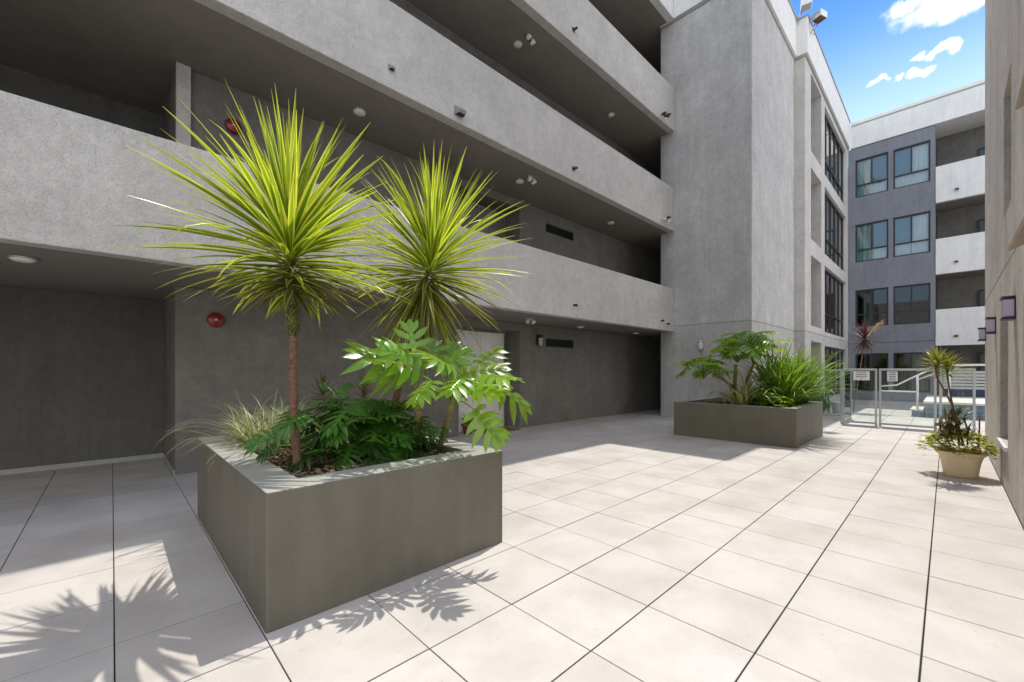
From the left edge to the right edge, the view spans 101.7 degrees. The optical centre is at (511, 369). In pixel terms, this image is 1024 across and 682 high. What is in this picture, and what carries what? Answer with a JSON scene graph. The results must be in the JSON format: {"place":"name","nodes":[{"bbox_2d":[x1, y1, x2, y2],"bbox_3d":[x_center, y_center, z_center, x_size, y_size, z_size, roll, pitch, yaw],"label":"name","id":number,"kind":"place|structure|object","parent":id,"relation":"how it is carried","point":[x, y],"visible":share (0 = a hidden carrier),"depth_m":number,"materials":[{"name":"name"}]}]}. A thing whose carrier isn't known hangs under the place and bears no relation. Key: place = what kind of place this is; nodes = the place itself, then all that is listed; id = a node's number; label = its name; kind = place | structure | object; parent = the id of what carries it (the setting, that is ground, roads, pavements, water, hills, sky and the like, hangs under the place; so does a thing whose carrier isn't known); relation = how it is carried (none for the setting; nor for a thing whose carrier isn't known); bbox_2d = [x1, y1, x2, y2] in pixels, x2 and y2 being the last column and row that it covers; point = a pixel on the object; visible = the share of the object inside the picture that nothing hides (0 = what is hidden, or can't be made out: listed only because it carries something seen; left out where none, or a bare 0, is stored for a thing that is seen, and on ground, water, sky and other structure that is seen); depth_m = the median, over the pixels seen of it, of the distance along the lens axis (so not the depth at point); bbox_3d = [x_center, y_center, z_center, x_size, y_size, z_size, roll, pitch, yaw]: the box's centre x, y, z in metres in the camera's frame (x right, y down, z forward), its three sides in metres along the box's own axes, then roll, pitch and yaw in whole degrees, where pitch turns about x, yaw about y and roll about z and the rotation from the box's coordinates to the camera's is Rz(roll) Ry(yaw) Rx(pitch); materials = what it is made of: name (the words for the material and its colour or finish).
{"place":"outdoors","nodes":[
{"label":"outdoors","id":0,"kind":"place"},
{"bbox_2d":[0,400,1023,681],"bbox_3d":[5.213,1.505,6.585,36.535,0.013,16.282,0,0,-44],"label":"pavement","id":1,"kind":"structure","parent":0,"point":[570,568],"depth_m":2.99,"materials":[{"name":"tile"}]},
{"bbox_2d":[0,0,673,474],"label":"apartment building","id":2,"kind":"structure","parent":1,"relation":"on","point":[108,354],"depth_m":6.73,"materials":[{"name":"grey paint"}]},
{"bbox_2d":[6,254,39,262],"bbox_3d":[-5.197,-1.167,4.437,0.240,0.055,0.240,0,0,-44],"label":"ceiling light","id":3,"kind":"object","parent":2,"relation":"attached to","point":[22,258],"visible":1,"depth_m":4.38,"materials":[{"name":"glass"}]},
{"bbox_2d":[207,312,224,326],"bbox_3d":[-4.412,-0.740,6.219,0.220,0.220,0.112,0,0,-44],"label":"alarm bell","id":4,"kind":"object","parent":2,"relation":"attached to","point":[215,319],"visible":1,"depth_m":6.19,"materials":[{"name":"red metal"}]},
{"bbox_2d":[225,118,241,133],"bbox_3d":[-4.253,-3.720,6.371,0.220,0.220,0.112,0,0,-44],"label":"alarm bell","id":5,"kind":"object","parent":2,"relation":"attached to","point":[230,126],"visible":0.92,"depth_m":6.34,"materials":[{"name":"red metal"}]},
{"bbox_2d":[352,107,366,116],"bbox_3d":[-2.569,-4.322,7.027,0.240,0.055,0.240,0,0,-44],"label":"ceiling light","id":6,"kind":"object","parent":2,"relation":"attached to","point":[359,111],"visible":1,"depth_m":6.98,"materials":[{"name":"metal"}]},
{"bbox_2d":[388,64,394,71],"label":"wall light","id":7,"kind":"object","parent":2,"relation":"attached to","point":[391,67],"visible":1,"depth_m":6.40,"materials":[{"name":"metal"}]},
{"bbox_2d":[454,327,461,341],"bbox_3d":[-1.192,-0.770,9.262,0.156,0.340,0.176,0,0,-44],"label":"wall lantern","id":8,"kind":"object","parent":2,"relation":"attached to","point":[459,332],"depth_m":9.22,"materials":[{"name":"glass"}]},
{"bbox_2d":[454,105,465,117],"bbox_3d":[-0.899,-4.530,7.280,0.170,0.170,0.144,0,0,-44],"label":"wall light","id":9,"kind":"object","parent":2,"relation":"attached to","point":[460,112],"visible":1,"depth_m":7.25,"materials":[{"name":"metal"}]},
{"bbox_2d":[461,333,479,430],"bbox_3d":[-1.028,0.307,10.279,0.615,2.365,0.032,0,0,-44],"label":"door","id":10,"kind":"structure","parent":2,"relation":"in","point":[465,409],"depth_m":10.29,"materials":[{"name":"paint"}]},
{"bbox_2d":[461,206,479,231],"bbox_3d":[-1.028,-2.848,10.279,0.615,2.365,0.032,0,0,-44],"label":"door","id":11,"kind":"structure","parent":2,"relation":"in","point":[475,211],"depth_m":10.31,"materials":[{"name":"grey paint"}]},
{"bbox_2d":[480,335,500,425],"bbox_3d":[-0.552,0.308,10.736,0.685,2.365,0.032,0,0,-44],"label":"door","id":12,"kind":"structure","parent":2,"relation":"in","point":[487,342],"depth_m":10.74,"materials":[{"name":"paint"}]},
{"bbox_2d":[480,209,500,237],"bbox_3d":[-0.552,-2.848,10.736,0.685,2.365,0.032,0,0,-44],"label":"door","id":13,"kind":"structure","parent":2,"relation":"in","point":[496,226],"depth_m":10.74,"materials":[{"name":"grey paint"}]},
{"bbox_2d":[512,40,522,48],"bbox_3d":[0.131,-7.476,9.616,0.240,0.055,0.240,0,0,-44],"label":"ceiling light","id":14,"kind":"object","parent":2,"relation":"attached to","point":[517,44],"visible":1,"depth_m":9.57,"materials":[{"name":"metal"}]},
{"bbox_2d":[514,178,524,183],"bbox_3d":[0.173,-4.322,9.615,0.240,0.055,0.240,0,0,-44],"label":"ceiling light","id":15,"kind":"object","parent":2,"relation":"attached to","point":[519,181],"visible":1,"depth_m":9.55,"materials":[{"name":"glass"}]},
{"bbox_2d":[525,318,535,323],"bbox_3d":[0.433,-1.130,9.735,0.328,0.141,0.155,0,0,-44],"label":"security light","id":16,"kind":"object","parent":2,"relation":"attached to","point":[530,320],"visible":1,"depth_m":9.71,"materials":[{"name":"white paint"}]},
{"bbox_2d":[526,33,535,45],"bbox_3d":[0.416,-7.440,9.401,0.155,0.141,0.328,0,0,29],"label":"security light","id":17,"kind":"object","parent":2,"relation":"attached to","point":[530,39],"visible":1,"depth_m":9.41,"materials":[{"name":"white paint"}]},
{"bbox_2d":[527,175,536,184],"bbox_3d":[0.445,-4.285,9.429,0.155,0.141,0.328,0,0,29],"label":"security light","id":18,"kind":"object","parent":2,"relation":"attached to","point":[531,179],"visible":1,"depth_m":9.40,"materials":[{"name":"white paint"}]},
{"bbox_2d":[536,334,542,346],"bbox_3d":[0.749,-0.770,11.124,0.156,0.340,0.176,0,0,-44],"label":"wall lantern","id":19,"kind":"object","parent":2,"relation":"attached to","point":[539,340],"depth_m":11.07,"materials":[{"name":"white metal"}]},
{"bbox_2d":[607,112,614,117],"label":"ceiling light","id":20,"kind":"object","parent":2,"relation":"attached to","point":[610,114],"visible":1,"depth_m":12.24,"materials":[{"name":"metal"}]},
{"bbox_2d":[661,111,669,117],"bbox_3d":[4.577,-7.638,12.492,0.321,0.144,0.202,0,0,-44],"label":"security camera","id":21,"kind":"object","parent":2,"relation":"attached to","point":[664,114],"visible":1,"depth_m":12.51,"materials":[{"name":"white paint"}]},
{"bbox_2d":[198,428,501,633],"bbox_3d":[-1.647,1.100,3.942,1.820,0.800,2.630,0,0,-44],"label":"planter","id":22,"kind":"object","parent":1,"relation":"on","point":[295,546],"visible":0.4,"depth_m":2.86,"materials":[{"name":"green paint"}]},
{"bbox_2d":[155,388,325,473],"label":"variegated grass","id":23,"kind":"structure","parent":22,"relation":"on","point":[247,430],"depth_m":3.95,"materials":[{"name":"green plant"}]},
{"bbox_2d":[109,83,419,471],"bbox_3d":[-1.695,-0.612,3.111,1.893,2.794,1.981,0,0,-44],"label":"cordyline palm","id":24,"kind":"object","parent":22,"relation":"on","point":[299,218],"visible":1,"depth_m":2.99,"materials":[{"name":"green plant"}]},
{"bbox_2d":[301,370,339,413],"bbox_3d":[-2.254,0.406,4.888,0.495,0.812,0.437,0,0,-15],"label":"cordyline","id":25,"kind":"object","parent":22,"relation":"on","point":[322,378],"visible":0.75,"depth_m":4.88,"materials":[{"name":"green plant"}]},
{"bbox_2d":[241,381,451,473],"bbox_3d":[-1.355,0.520,3.683,1.721,0.814,1.341,0,0,-44],"label":"split leaf philodendron","id":26,"kind":"object","parent":22,"relation":"on","point":[379,422],"visible":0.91,"depth_m":3.43,"materials":[{"name":"green plant"}]},
{"bbox_2d":[351,370,379,408],"bbox_3d":[-1.772,0.410,4.998,0.507,0.810,0.491,0,0,-44],"label":"cordyline","id":27,"kind":"object","parent":22,"relation":"on","point":[363,391],"visible":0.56,"depth_m":4.98,"materials":[{"name":"brown plant"}]},
{"bbox_2d":[323,143,530,436],"bbox_3d":[-0.823,-0.710,4.249,2.099,3.014,2.108,0,0,2],"label":"cordyline palm","id":28,"kind":"object","parent":22,"relation":"on","point":[434,228],"visible":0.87,"depth_m":4.11,"materials":[{"name":"green plant"}]},
{"bbox_2d":[340,319,531,453],"bbox_3d":[-0.566,0.202,3.392,1.485,1.221,1.083,0,0,-9],"label":"philodendron","id":29,"kind":"object","parent":22,"relation":"on","point":[465,383],"visible":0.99,"depth_m":3.30,"materials":[{"name":"green plant"}]},
{"bbox_2d":[461,423,471,433],"bbox_3d":[-1.040,1.383,9.754,0.300,0.235,0.300,0,0,-44],"label":"plant pot","id":30,"kind":"object","parent":1,"relation":"on","point":[464,426],"visible":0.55,"depth_m":9.65,"materials":[{"name":"ceramic"}]},
{"bbox_2d":[460,414,474,423],"bbox_3d":[-1.043,1.151,9.756,0.429,0.299,0.499,0,0,-26],"label":"house plant","id":31,"kind":"object","parent":30,"relation":"on","point":[467,422],"visible":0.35,"depth_m":9.72,"materials":[{"name":"green plant"}]},
{"bbox_2d":[474,427,520,432],"bbox_3d":[-0.369,1.491,10.245,1.050,0.016,0.600,0,0,-44],"label":"doormat","id":32,"kind":"object","parent":1,"relation":"on","point":[507,429],"visible":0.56,"depth_m":10.30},
{"bbox_2d":[660,0,797,416],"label":"stair tower","id":33,"kind":"structure","parent":1,"relation":"on","point":[727,175],"depth_m":12.54,"materials":[{"name":"paint"}]},
{"bbox_2d":[698,339,703,350],"bbox_3d":[5.636,-0.730,12.471,0.176,0.340,0.156,0,0,-44],"label":"wall lantern","id":34,"kind":"object","parent":33,"relation":"attached to","point":[700,344],"depth_m":12.43,"materials":[{"name":"glass"}]},
{"bbox_2d":[797,0,811,21],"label":"roof floodlight","id":35,"kind":"object","parent":33,"relation":"attached to","point":[805,5],"visible":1,"depth_m":14.33,"materials":[{"name":"white paint"}]},
{"bbox_2d":[674,397,822,448],"bbox_3d":[5.424,1.120,9.586,2.420,0.760,2.390,0,0,-44],"label":"planter","id":36,"kind":"object","parent":1,"relation":"on","point":[797,426],"visible":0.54,"depth_m":8.66,"materials":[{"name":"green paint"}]},
{"bbox_2d":[673,331,793,402],"bbox_3d":[4.817,-0.006,9.263,2.636,1.723,1.483,0,0,-8],"label":"philodendron","id":37,"kind":"object","parent":36,"relation":"on","point":[737,353],"visible":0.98,"depth_m":9.12,"materials":[{"name":"green plant"}]},
{"bbox_2d":[707,370,784,406],"bbox_3d":[4.817,0.434,8.888,1.733,0.974,1.861,0,0,-44],"label":"variegated flax","id":38,"kind":"object","parent":36,"relation":"on","point":[731,399],"visible":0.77,"depth_m":8.80,"materials":[{"name":"green plant"}]},
{"bbox_2d":[740,385,772,404],"bbox_3d":[5.401,0.503,9.236,1.002,0.586,0.912,0,0,-44],"label":"maroon dracaena","id":39,"kind":"object","parent":36,"relation":"on","point":[758,390],"visible":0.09,"depth_m":9.16,"materials":[{"name":"green plant"}]},
{"bbox_2d":[741,391,806,407],"bbox_3d":[5.371,0.658,8.617,1.090,0.399,1.213,0,0,-44],"label":"leafy groundcover","id":40,"kind":"object","parent":36,"relation":"on","point":[760,400],"visible":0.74,"depth_m":8.55,"materials":[{"name":"green plant"}]},
{"bbox_2d":[723,329,873,406],"bbox_3d":[6.147,-0.045,9.315,3.626,1.730,3.024,0,0,-44],"label":"strap leaf lily","id":41,"kind":"object","parent":36,"relation":"on","point":[798,378],"visible":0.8,"depth_m":8.94,"materials":[{"name":"green plant"}]},
{"bbox_2d":[794,13,850,403],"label":"apartment building","id":42,"kind":"structure","parent":1,"relation":"on","point":[822,121],"depth_m":16.60,"materials":[{"name":"paint"}]},
{"bbox_2d":[810,8,826,34],"bbox_3d":[10.607,-12.046,14.480,0.360,0.547,0.426,0,0,-24],"label":"roof floodlight","id":43,"kind":"object","parent":42,"relation":"attached to","point":[819,16],"visible":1,"depth_m":14.37,"materials":[{"name":"metal"}]},
{"bbox_2d":[825,347,842,396],"bbox_3d":[14.411,0.095,18.780,5.100,2.110,0.100,0,0,-44],"label":"window","id":44,"kind":"structure","parent":42,"relation":"in","point":[828,351],"depth_m":19.01,"materials":[{"name":"grey glass"}]},
{"bbox_2d":[825,269,842,336],"bbox_3d":[14.411,-2.870,18.780,5.100,2.700,0.100,0,0,-44],"label":"window","id":45,"kind":"structure","parent":42,"relation":"in","point":[833,286],"depth_m":19.01,"materials":[{"name":"black glass"}]},
{"bbox_2d":[825,192,842,269],"bbox_3d":[14.411,-6.065,18.780,5.100,2.730,0.100,0,0,-44],"label":"window","id":46,"kind":"structure","parent":42,"relation":"in","point":[833,219],"depth_m":19.01,"materials":[{"name":"black glass"}]},
{"bbox_2d":[825,114,842,201],"bbox_3d":[14.411,-9.315,18.780,5.100,2.770,0.100,0,0,-44],"label":"window","id":47,"kind":"structure","parent":42,"relation":"in","point":[833,150],"depth_m":19.01,"materials":[{"name":"black glass"}]},
{"bbox_2d":[811,387,838,412],"bbox_3d":[10.197,1.012,13.846,1.633,1.045,1.489,0,0,-44],"label":"dark shrub","id":48,"kind":"object","parent":1,"relation":"on","point":[826,406],"visible":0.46,"depth_m":13.81,"materials":[{"name":"green plant"}]},
{"bbox_2d":[812,369,839,415],"bbox_3d":[9.815,0.750,13.402,0.050,1.500,1.680,0,0,-44],"label":"glass fence","id":49,"kind":"object","parent":1,"relation":"on","point":[831,414],"visible":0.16,"depth_m":13.10,"materials":[{"name":"metal"}]},
{"bbox_2d":[831,401,839,412],"bbox_3d":[11.229,1.305,14.398,0.360,0.390,0.360,0,0,-44],"label":"pot","id":50,"kind":"object","parent":1,"relation":"on","point":[836,404],"visible":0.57,"depth_m":14.31,"materials":[{"name":"white paint"}]},
{"bbox_2d":[840,369,851,422],"bbox_3d":[9.764,0.750,12.190,1.670,1.500,0.050,0,0,-44],"label":"glass fence","id":51,"kind":"object","parent":1,"relation":"on","point":[848,403],"visible":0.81,"depth_m":12.38,"materials":[{"name":"metal"}]},
{"bbox_2d":[842,369,876,425],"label":"glass gate","id":52,"kind":"structure","parent":1,"relation":"on","point":[843,400],"depth_m":11.33,"materials":[{"name":"metal"}]},
{"bbox_2d":[853,371,869,379],"bbox_3d":[9.421,0.170,11.251,0.008,0.240,0.340,0,0,-44],"label":"notice sign","id":53,"kind":"object","parent":52,"relation":"attached to","point":[861,375],"visible":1,"depth_m":11.25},
{"bbox_2d":[843,320,885,411],"bbox_3d":[12.377,-0.143,14.711,1.319,3.351,1.332,0,0,-44],"label":"red cordyline","id":54,"kind":"object","parent":1,"relation":"on","point":[864,344],"visible":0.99,"depth_m":14.66,"materials":[{"name":"brown plant"}]},
{"bbox_2d":[879,369,938,430],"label":"glass gate","id":55,"kind":"structure","parent":1,"relation":"on","point":[935,401],"depth_m":10.53,"materials":[{"name":"metal"}]},
{"bbox_2d":[887,372,897,380],"bbox_3d":[9.850,0.180,10.803,0.008,0.250,0.200,0,0,-44],"label":"notice sign","id":56,"kind":"object","parent":55,"relation":"attached to","point":[892,376],"visible":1,"depth_m":10.80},
{"bbox_2d":[848,79,985,401],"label":"apartment building","id":57,"kind":"structure","parent":1,"relation":"on","point":[916,225],"depth_m":19.32,"materials":[{"name":"grey paint"}]},
{"bbox_2d":[855,353,887,390],"bbox_3d":[17.513,0.135,20.314,0.080,1.830,1.220,0,0,-44],"label":"window","id":58,"kind":"structure","parent":57,"relation":"in","point":[877,361],"depth_m":20.29,"materials":[{"name":"black glass"}]},
{"bbox_2d":[855,287,887,326],"bbox_3d":[17.513,-3.005,20.314,0.080,1.810,1.220,0,0,-44],"label":"window","id":59,"kind":"structure","parent":57,"relation":"in","point":[871,305],"depth_m":20.29,"materials":[{"name":"black glass"}]},
{"bbox_2d":[855,219,887,262],"bbox_3d":[17.542,-6.220,20.341,0.161,1.860,1.220,0,0,-44],"label":"window","id":60,"kind":"structure","parent":57,"relation":"in","point":[871,239],"depth_m":20.35,"materials":[{"name":"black glass"}]},
{"bbox_2d":[855,152,887,197],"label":"window","id":61,"kind":"structure","parent":57,"relation":"in","point":[871,173],"depth_m":20.35,"materials":[{"name":"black glass"}]},
{"bbox_2d":[893,352,929,392],"bbox_3d":[18.482,0.135,19.303,0.080,1.830,1.240,0,0,-44],"label":"window","id":62,"kind":"structure","parent":57,"relation":"in","point":[900,360],"depth_m":19.30,"materials":[{"name":"black glass"}]},
{"bbox_2d":[893,283,936,324],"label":"window","id":63,"kind":"structure","parent":57,"relation":"in","point":[911,303],"depth_m":19.28,"materials":[{"name":"grey glass"}]},
{"bbox_2d":[893,211,936,256],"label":"window","id":64,"kind":"structure","parent":57,"relation":"in","point":[911,233],"depth_m":19.32,"materials":[{"name":"blue glass"}]},
{"bbox_2d":[893,140,936,188],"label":"window","id":65,"kind":"structure","parent":57,"relation":"in","point":[911,164],"depth_m":19.34,"materials":[{"name":"blue glass"}]},
{"bbox_2d":[978,353,984,386],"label":"window","id":66,"kind":"structure","parent":57,"relation":"in","point":[981,356],"depth_m":18.77,"materials":[{"name":"black glass"}]},
{"bbox_2d":[978,218,984,231],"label":"window","id":67,"kind":"structure","parent":57,"relation":"in","point":[981,222],"depth_m":18.77,"materials":[{"name":"black glass"}]},
{"bbox_2d":[978,147,984,155],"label":"window","id":68,"kind":"structure","parent":57,"relation":"in","point":[981,151],"depth_m":18.77,"materials":[{"name":"black glass"}]},
{"bbox_2d":[978,289,985,306],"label":"window","id":69,"kind":"structure","parent":57,"relation":"in","point":[981,293],"depth_m":18.77,"materials":[{"name":"black glass"}]},
{"bbox_2d":[939,369,975,431],"bbox_3d":[10.652,0.740,9.986,0.050,1.520,0.598,0,0,-44],"label":"glass fence","id":70,"kind":"object","parent":1,"relation":"on","point":[974,398],"visible":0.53,"depth_m":9.78,"materials":[{"name":"metal"}]},
{"bbox_2d":[934,446,988,479],"bbox_3d":[6.311,1.318,5.872,0.517,0.364,0.517,0,0,-44],"label":"plant pot","id":71,"kind":"object","parent":1,"relation":"on","point":[968,466],"visible":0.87,"depth_m":5.75,"materials":[{"name":"beige ceramic"}]},
{"bbox_2d":[912,343,984,446],"bbox_3d":[6.132,0.354,5.872,0.900,1.480,0.559,0,0,-13],"label":"dracaena","id":72,"kind":"object","parent":71,"relation":"in","point":[936,358],"visible":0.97,"depth_m":5.84,"materials":[{"name":"green plant"}]},
{"bbox_2d":[914,429,997,459],"bbox_3d":[6.268,1.038,5.908,0.767,0.418,0.835,0,0,-44],"label":"groundcover","id":73,"kind":"object","parent":71,"relation":"on","point":[929,439],"visible":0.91,"depth_m":5.78,"materials":[{"name":"green plant"}]},
{"bbox_2d":[985,0,1023,526],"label":"apartment building","id":74,"kind":"structure","parent":1,"relation":"on","point":[1004,216],"depth_m":5.33,"materials":[{"name":"paint"}]},
{"bbox_2d":[977,327,985,341],"bbox_3d":[8.792,-0.653,7.808,0.240,0.247,0.099,0,0,-44],"label":"wall sconce","id":75,"kind":"object","parent":74,"relation":"attached to","point":[982,332],"depth_m":7.74,"materials":[{"name":"purple glass"}]},
{"bbox_2d":[985,317,995,334],"bbox_3d":[7.168,-0.653,6.251,0.240,0.247,0.099,0,0,-44],"label":"wall sconce","id":76,"kind":"object","parent":74,"relation":"attached to","point":[990,325],"depth_m":6.18,"materials":[{"name":"purple glass"}]},
{"bbox_2d":[999,295,1015,320],"bbox_3d":[5.327,-0.653,4.486,0.240,0.247,0.099,0,0,-44],"label":"wall sconce","id":77,"kind":"object","parent":74,"relation":"attached to","point":[1008,308],"depth_m":4.42,"materials":[{"name":"purple glass"}]},
{"bbox_2d":[1008,217,1023,250],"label":"slatted awning","id":78,"kind":"object","parent":74,"relation":"attached to","point":[1017,240],"visible":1,"depth_m":3.06,"materials":[{"name":"brown metal"}]},
{"bbox_2d":[1015,75,1023,109],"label":"slatted awning","id":79,"kind":"object","parent":74,"relation":"attached to","point":[1020,102],"visible":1,"depth_m":2.85,"materials":[{"name":"brown metal"}]},
{"bbox_2d":[790,0,984,150],"label":"sky","id":80,"kind":"structure","parent":0,"point":[882,56],"materials":[{"name":"blue"}]},
{"bbox_2d":[910,396,984,420],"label":"spa deck","id":81,"kind":"structure","parent":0,"point":[927,410],"depth_m":12.98,"materials":[{"name":"white tile"}]},
{"bbox_2d":[881,371,950,408],"bbox_3d":[13.051,0.620,13.408,0.060,1.286,1.888,0,0,-44],"label":"handrail","id":82,"kind":"object","parent":81,"relation":"on","point":[917,390],"visible":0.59,"depth_m":13.42,"materials":[{"name":"white metal"}]},
{"bbox_2d":[940,364,984,397],"bbox_3d":[18.535,0.400,13.050,0.100,1.200,7.180,0,0,-44],"label":"slat fence","id":83,"kind":"object","parent":81,"relation":"on","point":[962,392],"visible":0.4,"depth_m":15.17,"materials":[{"name":"metal"}]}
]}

